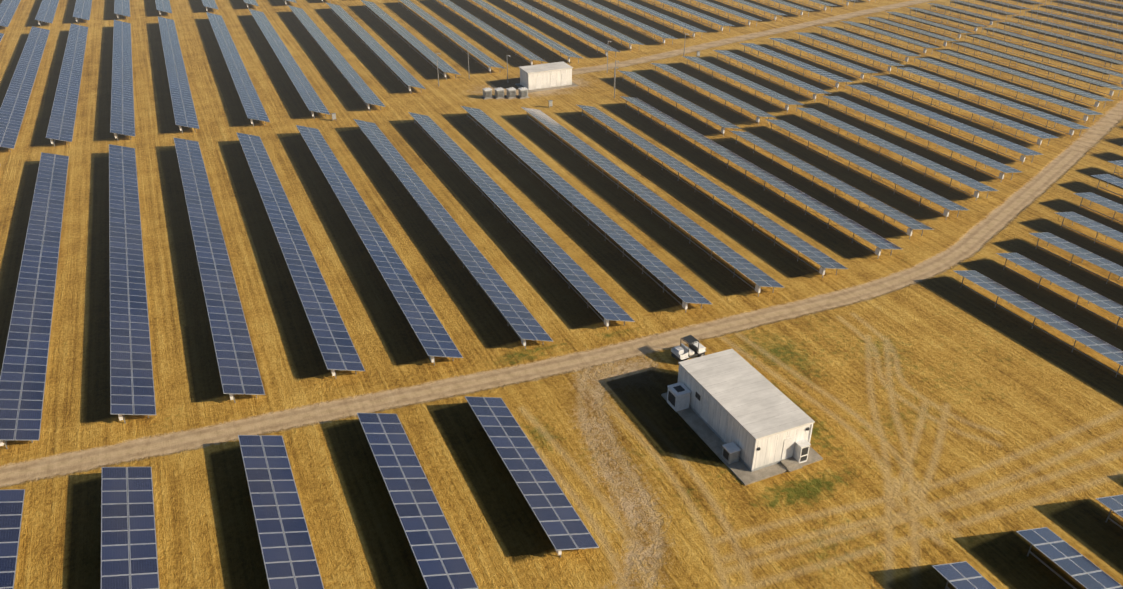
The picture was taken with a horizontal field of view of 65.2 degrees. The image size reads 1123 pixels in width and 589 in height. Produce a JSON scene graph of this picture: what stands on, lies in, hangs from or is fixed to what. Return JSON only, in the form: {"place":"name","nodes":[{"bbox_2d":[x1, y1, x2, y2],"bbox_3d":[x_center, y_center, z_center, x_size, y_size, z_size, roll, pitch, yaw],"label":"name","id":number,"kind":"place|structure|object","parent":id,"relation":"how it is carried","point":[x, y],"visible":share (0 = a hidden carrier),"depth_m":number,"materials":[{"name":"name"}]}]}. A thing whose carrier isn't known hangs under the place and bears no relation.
{"place":"outdoors","nodes":[
{"label":"outdoors","id":0,"kind":"place"},
{"bbox_2d":[0,148,1122,588],"bbox_3d":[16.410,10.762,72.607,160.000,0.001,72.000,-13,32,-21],"label":"ground","id":1,"kind":"structure","parent":0,"point":[934,398],"depth_m":73.08,"materials":[{"name":"yellow plant"}]},
{"bbox_2d":[671,335,705,361],"bbox_3d":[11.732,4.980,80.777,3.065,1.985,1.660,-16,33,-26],"label":"utility vehicle","id":2,"kind":"object","parent":1,"relation":"on","point":[682,352],"visible":0.9,"depth_m":80.43,"materials":[{"name":"white metal"}]},
{"bbox_2d":[661,393,822,485],"bbox_3d":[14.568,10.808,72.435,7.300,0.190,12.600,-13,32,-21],"label":"house pad","id":3,"kind":"object","parent":1,"relation":"on","point":[714,442],"visible":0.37,"depth_m":68.88,"materials":[{"name":"grey concrete"}]},
{"bbox_2d":[667,382,690,411],"bbox_3d":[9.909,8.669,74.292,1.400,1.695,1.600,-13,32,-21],"label":"air conditioning unit","id":4,"kind":"object","parent":3,"relation":"on","point":[678,396],"visible":1,"depth_m":73.83,"materials":[{"name":"grey metal"}]},
{"bbox_2d":[722,442,740,463],"bbox_3d":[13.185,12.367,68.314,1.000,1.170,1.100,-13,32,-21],"label":"air conditioning unit","id":5,"kind":"object","parent":3,"relation":"on","point":[731,452],"visible":1,"depth_m":68.02,"materials":[{"name":"grey metal"}]},
{"bbox_2d":[780,457,801,471],"bbox_3d":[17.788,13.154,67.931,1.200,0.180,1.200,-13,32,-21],"label":"steps","id":6,"kind":"structure","parent":3,"relation":"on","point":[791,464],"depth_m":67.84,"materials":[{"name":"concrete"}]},
{"bbox_2d":[793,438,810,462],"bbox_3d":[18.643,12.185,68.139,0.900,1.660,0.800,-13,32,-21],"label":"air conditioning unit","id":7,"kind":"object","parent":3,"relation":"on","point":[801,450],"visible":0.94,"depth_m":67.87,"materials":[{"name":"grey metal"}]},
{"bbox_2d":[678,349,814,471],"bbox_3d":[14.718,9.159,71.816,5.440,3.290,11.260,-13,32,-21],"label":"utility building","id":8,"kind":"structure","parent":1,"relation":"on","point":[757,418],"depth_m":69.74,"materials":[{"name":"grey metal"}]},
{"bbox_2d":[0,0,1122,363],"bbox_3d":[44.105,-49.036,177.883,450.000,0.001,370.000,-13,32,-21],"label":"ground","id":9,"kind":"structure","parent":0,"point":[260,270],"depth_m":139.39,"materials":[{"name":"yellow plant"}]},
{"bbox_2d":[481,87,529,99],"bbox_3d":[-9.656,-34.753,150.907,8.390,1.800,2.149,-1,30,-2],"label":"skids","id":10,"kind":"object","parent":9,"relation":"on","point":[511,93],"visible":1,"depth_m":150.53,"materials":[{"name":"metal"}]},
{"bbox_2d":[331,51,699,119],"bbox_3d":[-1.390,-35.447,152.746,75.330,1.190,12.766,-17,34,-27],"label":"junction boxes","id":11,"kind":"object","parent":9,"relation":"on","point":[550,103],"visible":0.88,"depth_m":145.96,"materials":[{"name":"metal"}]},
{"bbox_2d":[515,62,577,92],"bbox_3d":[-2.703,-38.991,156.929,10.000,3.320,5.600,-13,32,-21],"label":"building","id":12,"kind":"structure","parent":9,"relation":"on","point":[545,77],"depth_m":155.65,"materials":[{"name":"metal"}]},
{"bbox_2d":[0,0,1122,588],"bbox_3d":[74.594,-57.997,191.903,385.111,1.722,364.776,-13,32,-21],"label":"solar panel supports","id":13,"kind":"object","parent":9,"relation":"on","point":[758,288],"visible":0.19,"depth_m":135.77,"materials":[{"name":"metal"}]},
{"bbox_2d":[0,0,1122,588],"bbox_3d":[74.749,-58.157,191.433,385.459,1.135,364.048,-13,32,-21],"label":"solar panels","id":14,"kind":"object","parent":13,"relation":"on","point":[128,556],"visible":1,"depth_m":99.19,"materials":[{"name":"blue glass"}]},
{"bbox_2d":[614,60,618,97],"bbox_3d":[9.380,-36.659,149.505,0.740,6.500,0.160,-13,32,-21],"label":"pole","id":15,"kind":"object","parent":9,"relation":"on","point":[615,75],"visible":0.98,"depth_m":148.90,"materials":[{"name":"metal"}]}
]}

